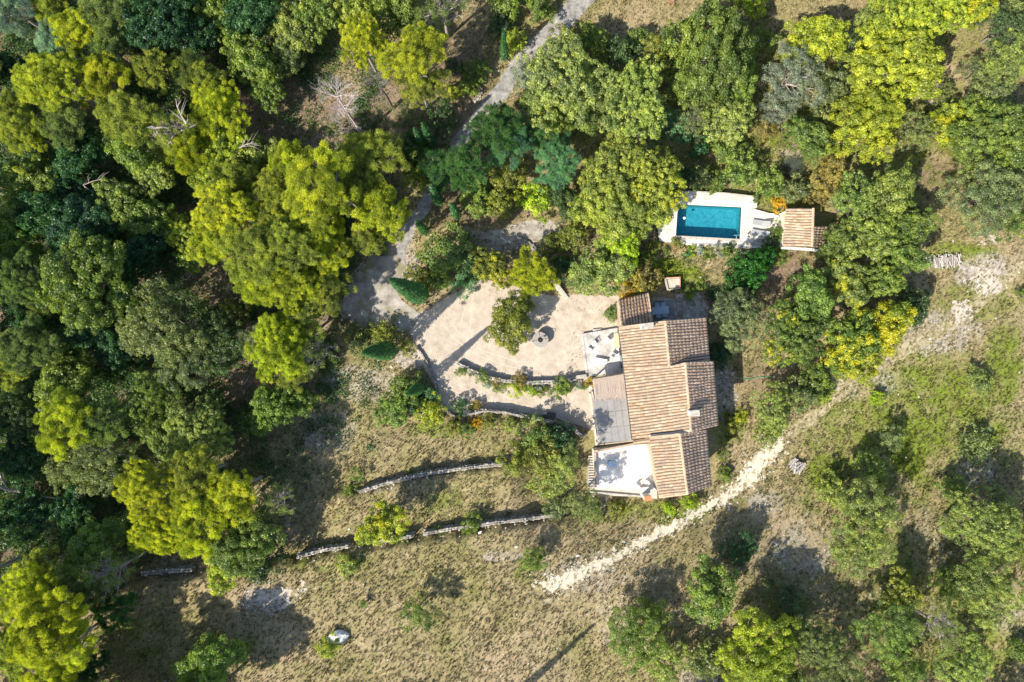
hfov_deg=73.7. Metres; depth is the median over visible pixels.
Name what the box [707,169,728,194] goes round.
shrub
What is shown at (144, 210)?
broadleaf tree
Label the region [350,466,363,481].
shrub
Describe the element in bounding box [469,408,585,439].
dry stone wall
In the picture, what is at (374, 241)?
pine tree
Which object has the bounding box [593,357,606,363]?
bench
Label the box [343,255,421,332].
drive turning yard
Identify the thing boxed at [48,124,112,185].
broadleaf tree
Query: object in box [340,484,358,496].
shrub
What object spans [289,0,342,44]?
broadleaf tree
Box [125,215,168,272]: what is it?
broadleaf tree
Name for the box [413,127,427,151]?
cypress tree
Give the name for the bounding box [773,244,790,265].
shrub
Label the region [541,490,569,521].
shrub
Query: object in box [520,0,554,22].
broadleaf tree
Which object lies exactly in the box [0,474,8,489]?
fallen log
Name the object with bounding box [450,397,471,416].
shrub
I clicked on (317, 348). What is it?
pine tree
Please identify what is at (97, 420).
pine tree
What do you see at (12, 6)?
pine tree
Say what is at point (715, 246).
border plant
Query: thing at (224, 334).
evergreen tree
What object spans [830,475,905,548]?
evergreen tree
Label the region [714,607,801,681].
broadleaf tree
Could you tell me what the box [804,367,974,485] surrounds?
green weeds
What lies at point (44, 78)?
pine tree
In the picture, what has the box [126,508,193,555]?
pine tree
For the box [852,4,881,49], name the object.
broadleaf tree
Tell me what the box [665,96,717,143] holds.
olive tree
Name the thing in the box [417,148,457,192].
pine tree
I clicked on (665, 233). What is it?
pool terrace
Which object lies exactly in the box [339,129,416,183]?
pine tree
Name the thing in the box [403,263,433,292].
shrub
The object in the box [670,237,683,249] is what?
border plant
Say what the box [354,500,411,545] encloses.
broadleaf tree
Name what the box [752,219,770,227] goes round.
sun lounger
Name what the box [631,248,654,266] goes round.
shrub
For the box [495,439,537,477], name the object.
shrub
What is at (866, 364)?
broadleaf tree
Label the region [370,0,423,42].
broadleaf tree
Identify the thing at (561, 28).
shrub
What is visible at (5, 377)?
pine tree
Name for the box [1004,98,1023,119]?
evergreen tree
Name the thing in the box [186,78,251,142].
pine tree
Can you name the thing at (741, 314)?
evergreen tree
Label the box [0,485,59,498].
fallen log
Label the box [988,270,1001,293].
bare earth patch
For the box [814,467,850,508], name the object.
shrub
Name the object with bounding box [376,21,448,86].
pine tree
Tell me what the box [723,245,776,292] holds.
broadleaf tree
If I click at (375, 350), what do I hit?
cypress tree
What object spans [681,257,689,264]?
border plant
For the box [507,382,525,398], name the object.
border plant
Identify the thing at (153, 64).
pine tree
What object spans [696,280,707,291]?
shrub
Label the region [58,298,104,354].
broadleaf tree
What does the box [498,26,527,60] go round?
shrub
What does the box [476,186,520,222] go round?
broadleaf tree
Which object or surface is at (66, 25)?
pine tree
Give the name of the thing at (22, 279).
pine tree
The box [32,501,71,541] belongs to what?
evergreen tree
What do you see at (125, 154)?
broadleaf tree
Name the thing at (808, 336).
broadleaf tree
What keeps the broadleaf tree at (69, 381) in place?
on the ground at (718, 436)
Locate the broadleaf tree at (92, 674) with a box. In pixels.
[68,648,111,681]
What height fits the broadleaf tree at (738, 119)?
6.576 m
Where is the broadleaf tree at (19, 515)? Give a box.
[0,487,53,541]
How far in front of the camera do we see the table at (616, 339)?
78.84 m
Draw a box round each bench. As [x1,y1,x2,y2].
[543,412,555,417]
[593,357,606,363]
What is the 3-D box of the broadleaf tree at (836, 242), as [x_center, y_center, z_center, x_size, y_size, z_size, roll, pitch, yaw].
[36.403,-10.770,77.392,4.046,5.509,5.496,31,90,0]
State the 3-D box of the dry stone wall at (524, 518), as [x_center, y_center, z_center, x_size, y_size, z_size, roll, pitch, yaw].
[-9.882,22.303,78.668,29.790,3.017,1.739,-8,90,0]
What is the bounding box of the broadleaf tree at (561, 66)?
[519,28,609,132]
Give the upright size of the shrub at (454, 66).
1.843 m
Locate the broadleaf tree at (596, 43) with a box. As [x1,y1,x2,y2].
[579,20,609,66]
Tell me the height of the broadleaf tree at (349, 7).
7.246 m
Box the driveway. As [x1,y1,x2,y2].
[393,0,593,258]
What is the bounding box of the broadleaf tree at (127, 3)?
[124,0,147,14]
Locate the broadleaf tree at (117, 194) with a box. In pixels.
[90,177,142,237]
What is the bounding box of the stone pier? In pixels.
[575,374,586,378]
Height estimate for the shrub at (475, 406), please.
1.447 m
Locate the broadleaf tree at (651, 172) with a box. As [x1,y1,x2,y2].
[623,145,688,213]
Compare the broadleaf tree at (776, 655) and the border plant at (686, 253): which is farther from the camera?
the border plant at (686, 253)
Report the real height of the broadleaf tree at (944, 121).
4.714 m
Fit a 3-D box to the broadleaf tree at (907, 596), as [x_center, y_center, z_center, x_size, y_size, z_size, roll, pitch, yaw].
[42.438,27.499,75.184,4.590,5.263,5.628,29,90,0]
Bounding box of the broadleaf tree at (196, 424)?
[161,395,235,460]
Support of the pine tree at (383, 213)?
on the ground at (718, 436)
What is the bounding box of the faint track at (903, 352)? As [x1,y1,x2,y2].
[784,260,1023,437]
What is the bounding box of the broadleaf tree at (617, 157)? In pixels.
[577,132,647,207]
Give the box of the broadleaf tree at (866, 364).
[825,343,884,387]
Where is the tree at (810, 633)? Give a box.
[785,610,847,669]
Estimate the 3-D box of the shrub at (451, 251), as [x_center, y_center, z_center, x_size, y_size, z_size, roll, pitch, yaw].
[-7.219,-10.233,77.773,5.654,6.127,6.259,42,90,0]
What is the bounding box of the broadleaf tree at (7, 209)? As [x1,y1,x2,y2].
[0,187,40,239]
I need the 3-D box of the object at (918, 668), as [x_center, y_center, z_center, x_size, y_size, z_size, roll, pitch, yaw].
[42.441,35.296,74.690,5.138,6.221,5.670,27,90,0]
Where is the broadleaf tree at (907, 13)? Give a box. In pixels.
[864,0,949,58]
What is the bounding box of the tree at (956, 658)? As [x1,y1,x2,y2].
[931,631,998,681]
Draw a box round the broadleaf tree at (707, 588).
[682,552,739,629]
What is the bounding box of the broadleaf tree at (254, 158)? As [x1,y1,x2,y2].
[222,132,281,182]
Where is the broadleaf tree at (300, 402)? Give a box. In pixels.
[277,388,319,418]
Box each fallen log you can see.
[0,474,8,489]
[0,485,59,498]
[89,446,140,458]
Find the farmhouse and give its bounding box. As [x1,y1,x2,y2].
[617,317,718,497]
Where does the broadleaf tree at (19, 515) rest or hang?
on the ground at (718, 436)
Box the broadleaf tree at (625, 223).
[566,163,653,249]
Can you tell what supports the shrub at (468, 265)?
on the ground at (718, 436)
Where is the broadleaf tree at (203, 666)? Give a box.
[168,631,247,681]
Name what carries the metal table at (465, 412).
on the gravel court
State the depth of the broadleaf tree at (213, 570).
74.55 m
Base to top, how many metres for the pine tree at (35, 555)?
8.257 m
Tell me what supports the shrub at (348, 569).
on the ground at (718, 436)
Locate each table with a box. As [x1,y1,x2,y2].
[463,410,470,415]
[608,460,613,466]
[614,333,619,347]
[651,306,668,314]
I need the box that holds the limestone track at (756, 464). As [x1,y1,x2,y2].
[529,431,791,599]
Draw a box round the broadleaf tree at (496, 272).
[468,246,512,290]
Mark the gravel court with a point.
(482, 302)
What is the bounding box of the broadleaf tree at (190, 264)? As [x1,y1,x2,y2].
[171,246,202,273]
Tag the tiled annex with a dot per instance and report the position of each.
(632, 310)
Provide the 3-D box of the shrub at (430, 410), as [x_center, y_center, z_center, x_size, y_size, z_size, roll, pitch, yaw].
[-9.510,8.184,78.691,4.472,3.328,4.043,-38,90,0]
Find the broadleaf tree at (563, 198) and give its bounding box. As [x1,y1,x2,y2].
[546,181,585,223]
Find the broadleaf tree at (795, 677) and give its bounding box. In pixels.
[751,659,805,681]
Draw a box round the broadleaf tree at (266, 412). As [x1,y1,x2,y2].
[247,381,297,436]
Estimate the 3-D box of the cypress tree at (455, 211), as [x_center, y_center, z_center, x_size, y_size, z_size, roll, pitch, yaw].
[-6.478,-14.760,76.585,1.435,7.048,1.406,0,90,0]
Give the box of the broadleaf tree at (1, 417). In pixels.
[0,397,6,435]
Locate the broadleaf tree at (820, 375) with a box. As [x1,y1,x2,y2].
[799,362,835,404]
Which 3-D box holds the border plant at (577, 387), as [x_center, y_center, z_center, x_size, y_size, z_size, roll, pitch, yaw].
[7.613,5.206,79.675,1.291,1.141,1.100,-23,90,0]
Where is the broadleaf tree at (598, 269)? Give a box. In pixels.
[565,238,635,296]
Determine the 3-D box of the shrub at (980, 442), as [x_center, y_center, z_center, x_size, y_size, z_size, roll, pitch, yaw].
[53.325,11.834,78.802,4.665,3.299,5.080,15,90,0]
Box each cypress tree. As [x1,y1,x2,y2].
[361,341,398,360]
[387,277,429,304]
[406,380,425,395]
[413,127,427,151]
[415,219,428,235]
[420,122,438,150]
[429,184,444,205]
[449,202,460,219]
[499,30,508,62]
[532,0,540,23]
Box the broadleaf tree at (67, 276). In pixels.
[34,228,138,336]
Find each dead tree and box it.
[311,73,365,136]
[360,63,399,110]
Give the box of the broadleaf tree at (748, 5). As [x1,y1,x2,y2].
[733,0,767,19]
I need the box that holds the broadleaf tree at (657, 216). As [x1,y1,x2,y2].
[615,197,674,233]
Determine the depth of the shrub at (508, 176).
77.48 m
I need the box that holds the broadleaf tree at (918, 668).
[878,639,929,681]
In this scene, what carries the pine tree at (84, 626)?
on the ground at (718, 436)
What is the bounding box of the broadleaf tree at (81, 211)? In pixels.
[45,189,123,271]
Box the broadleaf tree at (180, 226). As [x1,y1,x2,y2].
[163,212,199,252]
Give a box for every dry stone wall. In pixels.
[140,563,196,576]
[296,512,551,561]
[351,257,365,275]
[358,460,506,492]
[414,346,469,419]
[456,362,576,388]
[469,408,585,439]
[472,87,482,105]
[519,237,549,260]
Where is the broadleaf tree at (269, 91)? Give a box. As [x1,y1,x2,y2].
[247,65,286,113]
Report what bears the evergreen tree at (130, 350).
on the ground at (718, 436)
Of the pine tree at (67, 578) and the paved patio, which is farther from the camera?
the paved patio
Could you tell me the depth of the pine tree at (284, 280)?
71.80 m
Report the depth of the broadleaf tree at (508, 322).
75.73 m
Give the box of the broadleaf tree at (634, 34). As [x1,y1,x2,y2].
[626,27,650,53]
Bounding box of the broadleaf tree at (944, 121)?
[924,99,968,150]
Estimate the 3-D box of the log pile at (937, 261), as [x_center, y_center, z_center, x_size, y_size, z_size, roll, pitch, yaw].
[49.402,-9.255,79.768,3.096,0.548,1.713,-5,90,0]
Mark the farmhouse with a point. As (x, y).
(668, 366)
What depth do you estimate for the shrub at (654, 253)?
79.11 m
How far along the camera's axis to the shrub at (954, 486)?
78.16 m
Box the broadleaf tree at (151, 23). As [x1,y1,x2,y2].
[115,0,217,58]
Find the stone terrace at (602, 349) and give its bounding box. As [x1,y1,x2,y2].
[581,328,624,375]
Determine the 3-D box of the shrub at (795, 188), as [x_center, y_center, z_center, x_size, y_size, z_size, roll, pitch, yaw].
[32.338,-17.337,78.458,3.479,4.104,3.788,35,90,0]
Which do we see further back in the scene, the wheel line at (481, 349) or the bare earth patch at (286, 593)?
the wheel line at (481, 349)
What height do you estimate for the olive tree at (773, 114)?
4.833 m
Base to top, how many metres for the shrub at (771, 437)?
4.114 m
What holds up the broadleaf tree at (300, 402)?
on the ground at (718, 436)
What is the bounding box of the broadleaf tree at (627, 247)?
[602,216,643,268]
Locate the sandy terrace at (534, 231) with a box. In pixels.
[463,219,563,244]
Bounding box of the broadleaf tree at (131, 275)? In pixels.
[108,243,147,299]
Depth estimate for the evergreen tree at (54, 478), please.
76.13 m
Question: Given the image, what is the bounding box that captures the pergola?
[589,373,632,444]
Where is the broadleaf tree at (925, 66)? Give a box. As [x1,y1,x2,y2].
[841,20,945,113]
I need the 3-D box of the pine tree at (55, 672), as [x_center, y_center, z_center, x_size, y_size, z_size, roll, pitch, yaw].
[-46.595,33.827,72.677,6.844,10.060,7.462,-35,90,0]
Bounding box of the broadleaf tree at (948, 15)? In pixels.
[919,0,974,35]
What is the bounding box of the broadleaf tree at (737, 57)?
[659,0,758,119]
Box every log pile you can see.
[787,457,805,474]
[928,254,946,268]
[940,252,962,268]
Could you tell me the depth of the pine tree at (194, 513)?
70.20 m
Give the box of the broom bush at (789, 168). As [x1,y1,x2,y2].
[777,153,805,179]
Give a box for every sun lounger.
[751,229,769,237]
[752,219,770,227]
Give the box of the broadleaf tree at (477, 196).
[459,171,495,218]
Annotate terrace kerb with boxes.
[589,385,599,445]
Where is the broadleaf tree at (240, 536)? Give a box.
[206,499,287,578]
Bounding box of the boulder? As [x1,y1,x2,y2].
[328,629,348,643]
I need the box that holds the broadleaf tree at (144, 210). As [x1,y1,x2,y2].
[117,198,176,237]
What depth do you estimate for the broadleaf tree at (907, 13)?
72.84 m
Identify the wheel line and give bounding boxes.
[436,314,545,369]
[442,311,552,362]
[470,305,473,344]
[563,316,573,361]
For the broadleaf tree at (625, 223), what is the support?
on the ground at (718, 436)
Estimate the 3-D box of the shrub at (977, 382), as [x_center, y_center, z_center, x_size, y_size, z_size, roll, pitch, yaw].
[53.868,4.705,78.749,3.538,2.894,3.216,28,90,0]
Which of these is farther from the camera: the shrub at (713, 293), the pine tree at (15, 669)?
the shrub at (713, 293)
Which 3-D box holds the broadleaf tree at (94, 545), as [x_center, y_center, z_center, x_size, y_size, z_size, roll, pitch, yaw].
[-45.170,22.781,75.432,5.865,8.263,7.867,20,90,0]
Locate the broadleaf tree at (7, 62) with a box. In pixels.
[0,51,32,85]
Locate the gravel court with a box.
[410,280,618,429]
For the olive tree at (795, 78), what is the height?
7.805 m
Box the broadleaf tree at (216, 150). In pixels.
[186,127,251,198]
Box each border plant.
[454,367,467,376]
[473,369,491,384]
[482,383,491,389]
[492,376,501,387]
[499,382,509,388]
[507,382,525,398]
[510,371,528,391]
[523,385,538,396]
[534,380,544,390]
[534,385,546,398]
[547,388,558,396]
[552,376,573,399]
[574,381,582,390]
[584,377,592,388]
[649,238,661,251]
[663,247,669,255]
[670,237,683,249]
[681,249,690,256]
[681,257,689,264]
[696,245,703,255]
[703,246,712,253]
[713,244,722,255]
[721,244,730,257]
[726,240,736,250]
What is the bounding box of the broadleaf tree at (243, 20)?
[219,0,282,46]
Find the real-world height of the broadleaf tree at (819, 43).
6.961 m
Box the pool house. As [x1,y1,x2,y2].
[777,208,828,250]
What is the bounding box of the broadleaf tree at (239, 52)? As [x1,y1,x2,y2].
[218,27,283,83]
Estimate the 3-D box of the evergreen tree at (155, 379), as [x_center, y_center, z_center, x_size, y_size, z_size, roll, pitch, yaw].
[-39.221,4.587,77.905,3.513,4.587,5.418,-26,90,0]
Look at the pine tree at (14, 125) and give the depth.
71.79 m
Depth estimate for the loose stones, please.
79.83 m
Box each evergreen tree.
[0,381,40,443]
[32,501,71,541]
[38,451,85,495]
[63,441,139,499]
[114,370,183,436]
[115,319,157,361]
[117,275,207,375]
[146,358,181,402]
[147,325,212,393]
[189,308,250,376]
[216,297,252,332]
[390,102,417,137]
[397,591,442,632]
[418,97,458,140]
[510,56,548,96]
[517,546,548,572]
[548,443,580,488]
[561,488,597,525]
[606,598,673,674]
[645,633,688,681]
[654,104,689,143]
[707,287,774,353]
[716,272,756,310]
[717,530,758,567]
[757,578,812,632]
[814,67,854,110]
[824,516,897,578]
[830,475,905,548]
[833,27,868,73]
[848,598,924,665]
[851,448,889,487]
[893,106,934,152]
[925,563,975,612]
[927,82,954,106]
[935,158,1023,237]
[937,490,1023,568]
[947,550,1023,629]
[955,55,998,89]
[964,70,1013,121]
[968,483,1020,527]
[975,1,1023,51]
[977,503,1023,570]
[978,27,1023,90]
[991,160,1023,208]
[991,196,1023,242]
[1000,0,1023,17]
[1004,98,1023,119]
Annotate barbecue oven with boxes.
[640,486,651,500]
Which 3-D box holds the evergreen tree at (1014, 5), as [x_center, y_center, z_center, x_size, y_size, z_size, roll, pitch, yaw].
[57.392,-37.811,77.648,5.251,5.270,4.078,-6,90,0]
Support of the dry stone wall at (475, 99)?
on the ground at (718, 436)
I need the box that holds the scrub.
[360,0,1021,681]
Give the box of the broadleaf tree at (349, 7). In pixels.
[333,0,381,33]
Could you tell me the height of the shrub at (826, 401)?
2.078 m
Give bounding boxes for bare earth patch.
[243,580,306,608]
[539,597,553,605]
[582,590,637,635]
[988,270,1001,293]
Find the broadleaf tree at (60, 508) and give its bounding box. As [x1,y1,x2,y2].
[48,482,94,543]
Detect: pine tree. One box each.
[0,0,37,37]
[0,89,60,156]
[0,246,43,308]
[0,313,64,375]
[0,357,41,391]
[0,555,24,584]
[0,560,83,623]
[0,618,34,681]
[3,584,113,670]
[8,48,96,112]
[16,122,54,152]
[18,638,100,681]
[19,544,69,578]
[23,288,62,318]
[25,0,69,24]
[33,385,95,461]
[34,18,84,66]
[36,92,104,151]
[47,6,119,57]
[47,564,103,610]
[48,609,120,672]
[68,0,126,31]
[70,50,139,114]
[70,548,146,606]
[76,394,135,446]
[81,24,138,73]
[90,582,137,633]
[92,88,159,146]
[111,457,181,525]
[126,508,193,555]
[127,46,182,94]
[141,94,197,152]
[160,44,209,90]
[163,126,208,175]
[163,486,228,559]
[165,443,227,514]
[181,60,227,100]
[185,216,243,267]
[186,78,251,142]
[190,178,261,241]
[198,463,263,527]
[206,158,266,214]
[212,210,295,286]
[228,268,272,306]
[234,325,277,357]
[243,312,307,382]
[244,167,291,226]
[253,479,295,521]
[255,256,325,316]
[259,213,331,278]
[266,138,317,179]
[275,291,324,339]
[275,360,315,395]
[279,140,360,234]
[281,188,337,253]
[293,255,357,317]
[295,321,340,378]
[307,211,354,280]
[338,12,390,73]
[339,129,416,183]
[339,155,384,217]
[345,220,389,255]
[351,180,412,243]
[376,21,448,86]
[392,130,425,173]
[393,67,451,109]
[400,157,431,195]
[412,0,471,38]
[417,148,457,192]
[445,134,492,194]
[466,100,527,153]
[480,120,533,170]
[508,244,560,299]
[517,122,556,155]
[532,141,581,193]
[546,131,570,156]
[912,597,966,653]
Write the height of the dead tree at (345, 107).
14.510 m
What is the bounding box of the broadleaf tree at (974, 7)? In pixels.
[952,0,1001,30]
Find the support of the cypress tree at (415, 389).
on the ground at (718, 436)
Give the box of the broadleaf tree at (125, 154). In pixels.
[104,122,158,171]
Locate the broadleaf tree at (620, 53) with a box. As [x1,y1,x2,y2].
[605,33,642,66]
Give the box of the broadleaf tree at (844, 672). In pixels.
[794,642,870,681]
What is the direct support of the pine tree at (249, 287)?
on the ground at (718, 436)
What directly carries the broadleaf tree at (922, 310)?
on the ground at (718, 436)
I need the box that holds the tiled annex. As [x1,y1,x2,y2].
[616,293,652,326]
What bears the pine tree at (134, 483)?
on the ground at (718, 436)
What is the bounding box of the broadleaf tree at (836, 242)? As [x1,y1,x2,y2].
[815,218,855,270]
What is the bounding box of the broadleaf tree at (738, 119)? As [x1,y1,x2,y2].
[702,98,757,146]
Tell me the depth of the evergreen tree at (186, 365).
74.52 m
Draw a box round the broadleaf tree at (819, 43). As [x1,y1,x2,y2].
[780,14,851,66]
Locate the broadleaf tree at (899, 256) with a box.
[868,231,933,275]
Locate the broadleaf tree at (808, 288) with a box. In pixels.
[785,263,834,333]
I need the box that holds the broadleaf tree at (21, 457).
[0,431,45,492]
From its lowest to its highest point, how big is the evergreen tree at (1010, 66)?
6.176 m
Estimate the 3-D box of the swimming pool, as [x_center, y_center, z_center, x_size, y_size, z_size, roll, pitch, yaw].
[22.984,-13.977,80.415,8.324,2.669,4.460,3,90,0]
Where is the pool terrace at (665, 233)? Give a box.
[657,191,778,248]
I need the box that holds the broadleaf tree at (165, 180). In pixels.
[131,148,175,198]
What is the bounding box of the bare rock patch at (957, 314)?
[949,234,1003,323]
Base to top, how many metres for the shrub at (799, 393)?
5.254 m
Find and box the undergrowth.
[0,0,393,577]
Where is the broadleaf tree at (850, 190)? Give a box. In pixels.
[829,169,880,231]
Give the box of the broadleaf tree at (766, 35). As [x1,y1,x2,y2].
[743,25,781,50]
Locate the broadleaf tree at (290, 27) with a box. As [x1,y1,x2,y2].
[267,0,315,52]
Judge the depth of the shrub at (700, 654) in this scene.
75.09 m
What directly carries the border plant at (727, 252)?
on the ground at (718, 436)
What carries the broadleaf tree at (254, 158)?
on the ground at (718, 436)
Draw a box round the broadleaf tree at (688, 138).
[681,112,709,158]
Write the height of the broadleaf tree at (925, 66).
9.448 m
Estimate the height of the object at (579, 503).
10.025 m
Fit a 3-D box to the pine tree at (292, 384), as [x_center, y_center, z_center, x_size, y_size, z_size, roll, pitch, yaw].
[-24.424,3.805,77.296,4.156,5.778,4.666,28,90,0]
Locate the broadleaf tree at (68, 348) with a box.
[46,341,86,369]
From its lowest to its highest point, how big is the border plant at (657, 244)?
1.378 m
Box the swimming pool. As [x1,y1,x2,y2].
[672,201,744,241]
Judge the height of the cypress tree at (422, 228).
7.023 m
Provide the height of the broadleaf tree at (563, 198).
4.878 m
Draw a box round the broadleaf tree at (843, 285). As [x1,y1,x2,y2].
[821,254,869,306]
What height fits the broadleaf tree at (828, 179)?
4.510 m
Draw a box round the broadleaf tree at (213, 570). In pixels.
[204,555,241,596]
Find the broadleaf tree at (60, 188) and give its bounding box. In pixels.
[32,171,94,201]
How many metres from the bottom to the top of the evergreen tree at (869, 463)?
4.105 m
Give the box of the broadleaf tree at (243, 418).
[233,398,273,436]
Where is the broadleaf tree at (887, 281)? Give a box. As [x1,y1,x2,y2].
[857,257,906,297]
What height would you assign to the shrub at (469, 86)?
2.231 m
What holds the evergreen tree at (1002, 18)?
on the ground at (718, 436)
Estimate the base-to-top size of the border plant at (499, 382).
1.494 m
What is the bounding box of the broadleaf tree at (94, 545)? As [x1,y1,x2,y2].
[62,514,127,586]
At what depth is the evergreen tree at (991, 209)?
74.23 m
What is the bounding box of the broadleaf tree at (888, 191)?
[851,162,920,223]
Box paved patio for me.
[650,297,677,321]
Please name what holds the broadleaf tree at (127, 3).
on the ground at (718, 436)
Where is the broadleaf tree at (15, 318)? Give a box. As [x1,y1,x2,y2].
[0,297,46,338]
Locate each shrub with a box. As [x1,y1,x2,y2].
[240,540,289,585]
[314,631,343,658]
[333,554,359,580]
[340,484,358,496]
[345,320,376,358]
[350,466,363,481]
[359,600,367,608]
[364,318,401,349]
[388,371,421,408]
[395,528,411,544]
[396,337,416,356]
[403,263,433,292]
[405,395,430,414]
[413,391,447,431]
[414,221,477,274]
[419,386,437,401]
[426,263,452,291]
[435,525,446,534]
[439,83,463,101]
[444,57,463,74]
[445,416,461,438]
[448,267,477,299]
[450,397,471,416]
[456,247,486,279]
[457,422,476,438]
[458,71,480,96]
[461,509,481,534]
[463,53,492,83]
[468,416,482,429]
[470,400,483,410]
[480,412,499,430]
[485,155,527,189]
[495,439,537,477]
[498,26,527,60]
[499,414,518,434]
[513,181,551,223]
[514,412,550,459]
[524,458,576,498]
[525,426,562,479]
[536,232,566,260]
[538,420,577,463]
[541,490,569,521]
[547,23,580,44]
[550,255,575,282]
[555,216,588,254]
[583,497,603,523]
[602,304,617,322]
[605,499,623,518]
[616,278,637,297]
[624,257,662,300]
[626,596,668,637]
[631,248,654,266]
[645,243,657,260]
[661,501,675,516]
[668,167,695,190]
[678,493,701,509]
[678,635,723,681]
[680,285,697,303]
[681,159,712,191]
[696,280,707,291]
[704,284,720,301]
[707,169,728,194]
[709,342,734,371]
[716,449,729,462]
[716,465,733,483]
[717,411,742,434]
[718,148,757,188]
[730,407,748,423]
[750,115,779,142]
[751,411,784,449]
[753,161,785,203]
[761,236,774,253]
[767,219,783,247]
[770,196,786,213]
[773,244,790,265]
[774,172,812,203]
[779,374,820,413]
[802,177,827,211]
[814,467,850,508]
[818,389,834,403]
[868,389,887,405]
[879,424,904,452]
[933,474,969,499]
[954,420,996,465]
[965,363,994,397]
[1005,638,1023,661]
[1014,289,1023,301]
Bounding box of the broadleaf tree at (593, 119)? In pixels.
[556,78,604,136]
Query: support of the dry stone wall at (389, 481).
on the ground at (718, 436)
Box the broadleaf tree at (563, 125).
[524,88,573,139]
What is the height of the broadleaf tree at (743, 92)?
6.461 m
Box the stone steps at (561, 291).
[550,281,568,299]
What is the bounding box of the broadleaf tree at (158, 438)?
[139,411,178,460]
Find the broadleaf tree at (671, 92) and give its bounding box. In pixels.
[664,55,700,105]
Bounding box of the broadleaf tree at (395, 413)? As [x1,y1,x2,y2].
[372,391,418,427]
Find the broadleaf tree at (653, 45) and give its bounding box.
[640,32,685,75]
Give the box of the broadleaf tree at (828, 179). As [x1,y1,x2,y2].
[809,152,845,200]
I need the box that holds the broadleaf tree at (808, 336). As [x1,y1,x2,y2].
[760,298,829,367]
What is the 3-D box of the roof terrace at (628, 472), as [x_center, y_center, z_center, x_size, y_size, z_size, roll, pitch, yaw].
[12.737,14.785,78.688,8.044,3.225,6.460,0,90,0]
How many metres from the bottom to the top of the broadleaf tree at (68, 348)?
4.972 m
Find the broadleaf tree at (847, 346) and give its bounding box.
[820,305,881,375]
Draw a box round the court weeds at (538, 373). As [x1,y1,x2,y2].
[424,292,613,421]
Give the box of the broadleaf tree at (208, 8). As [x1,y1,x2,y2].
[186,0,237,36]
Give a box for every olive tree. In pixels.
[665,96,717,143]
[757,87,801,129]
[761,40,826,118]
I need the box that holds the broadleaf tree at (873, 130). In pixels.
[826,86,905,164]
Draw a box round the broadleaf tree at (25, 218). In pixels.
[9,189,82,240]
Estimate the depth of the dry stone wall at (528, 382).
79.24 m
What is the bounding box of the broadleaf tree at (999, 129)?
[947,92,1023,179]
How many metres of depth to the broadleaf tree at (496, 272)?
76.51 m
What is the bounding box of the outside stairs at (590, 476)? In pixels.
[586,455,593,486]
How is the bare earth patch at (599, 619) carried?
on the ground at (718, 436)
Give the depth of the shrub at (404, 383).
77.47 m
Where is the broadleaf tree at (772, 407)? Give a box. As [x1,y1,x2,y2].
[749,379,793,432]
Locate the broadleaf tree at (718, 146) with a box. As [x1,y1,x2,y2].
[706,129,748,164]
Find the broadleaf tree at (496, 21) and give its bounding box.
[484,4,512,40]
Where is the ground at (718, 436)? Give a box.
[0,0,1023,681]
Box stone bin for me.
[662,277,680,290]
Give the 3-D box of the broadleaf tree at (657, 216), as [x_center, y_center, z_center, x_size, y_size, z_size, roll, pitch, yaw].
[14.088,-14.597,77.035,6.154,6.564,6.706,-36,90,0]
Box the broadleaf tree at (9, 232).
[0,222,45,261]
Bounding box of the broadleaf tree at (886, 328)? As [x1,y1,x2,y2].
[854,299,916,357]
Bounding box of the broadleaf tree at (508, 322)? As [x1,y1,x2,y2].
[482,289,535,355]
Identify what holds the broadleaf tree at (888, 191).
on the ground at (718, 436)
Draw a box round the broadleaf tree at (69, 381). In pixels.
[28,349,102,411]
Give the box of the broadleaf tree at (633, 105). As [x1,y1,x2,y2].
[590,53,667,145]
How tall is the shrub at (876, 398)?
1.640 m
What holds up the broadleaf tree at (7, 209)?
on the ground at (718, 436)
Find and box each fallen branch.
[170,100,187,123]
[239,133,258,148]
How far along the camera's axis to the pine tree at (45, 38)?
72.83 m
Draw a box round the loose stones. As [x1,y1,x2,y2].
[129,1,1023,681]
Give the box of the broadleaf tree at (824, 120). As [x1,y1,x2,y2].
[804,101,836,138]
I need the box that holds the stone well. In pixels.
[532,332,548,347]
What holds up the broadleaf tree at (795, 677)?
on the ground at (718, 436)
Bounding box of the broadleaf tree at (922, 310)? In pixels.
[894,285,930,330]
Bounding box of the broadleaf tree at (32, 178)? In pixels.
[0,153,58,198]
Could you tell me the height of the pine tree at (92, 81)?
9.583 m
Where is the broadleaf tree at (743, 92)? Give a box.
[710,50,758,107]
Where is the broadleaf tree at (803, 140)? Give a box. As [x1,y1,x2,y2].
[782,115,835,165]
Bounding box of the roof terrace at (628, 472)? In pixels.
[589,442,656,498]
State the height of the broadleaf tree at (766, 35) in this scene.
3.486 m
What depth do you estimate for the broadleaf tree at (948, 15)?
74.59 m
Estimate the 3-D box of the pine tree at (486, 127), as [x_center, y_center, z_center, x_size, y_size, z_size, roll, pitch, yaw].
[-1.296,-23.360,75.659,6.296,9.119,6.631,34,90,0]
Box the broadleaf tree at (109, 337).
[92,322,137,370]
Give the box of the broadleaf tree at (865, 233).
[843,210,903,260]
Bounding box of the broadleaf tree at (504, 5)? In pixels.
[487,0,519,23]
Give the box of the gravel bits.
[410,281,616,430]
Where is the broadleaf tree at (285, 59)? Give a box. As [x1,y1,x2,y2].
[272,32,307,77]
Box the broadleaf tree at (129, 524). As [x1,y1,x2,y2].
[115,505,147,559]
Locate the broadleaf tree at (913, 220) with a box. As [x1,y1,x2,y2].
[894,200,944,243]
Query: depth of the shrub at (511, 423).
78.83 m
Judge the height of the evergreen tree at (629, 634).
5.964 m
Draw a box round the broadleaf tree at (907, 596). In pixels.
[878,564,924,620]
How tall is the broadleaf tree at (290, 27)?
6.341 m

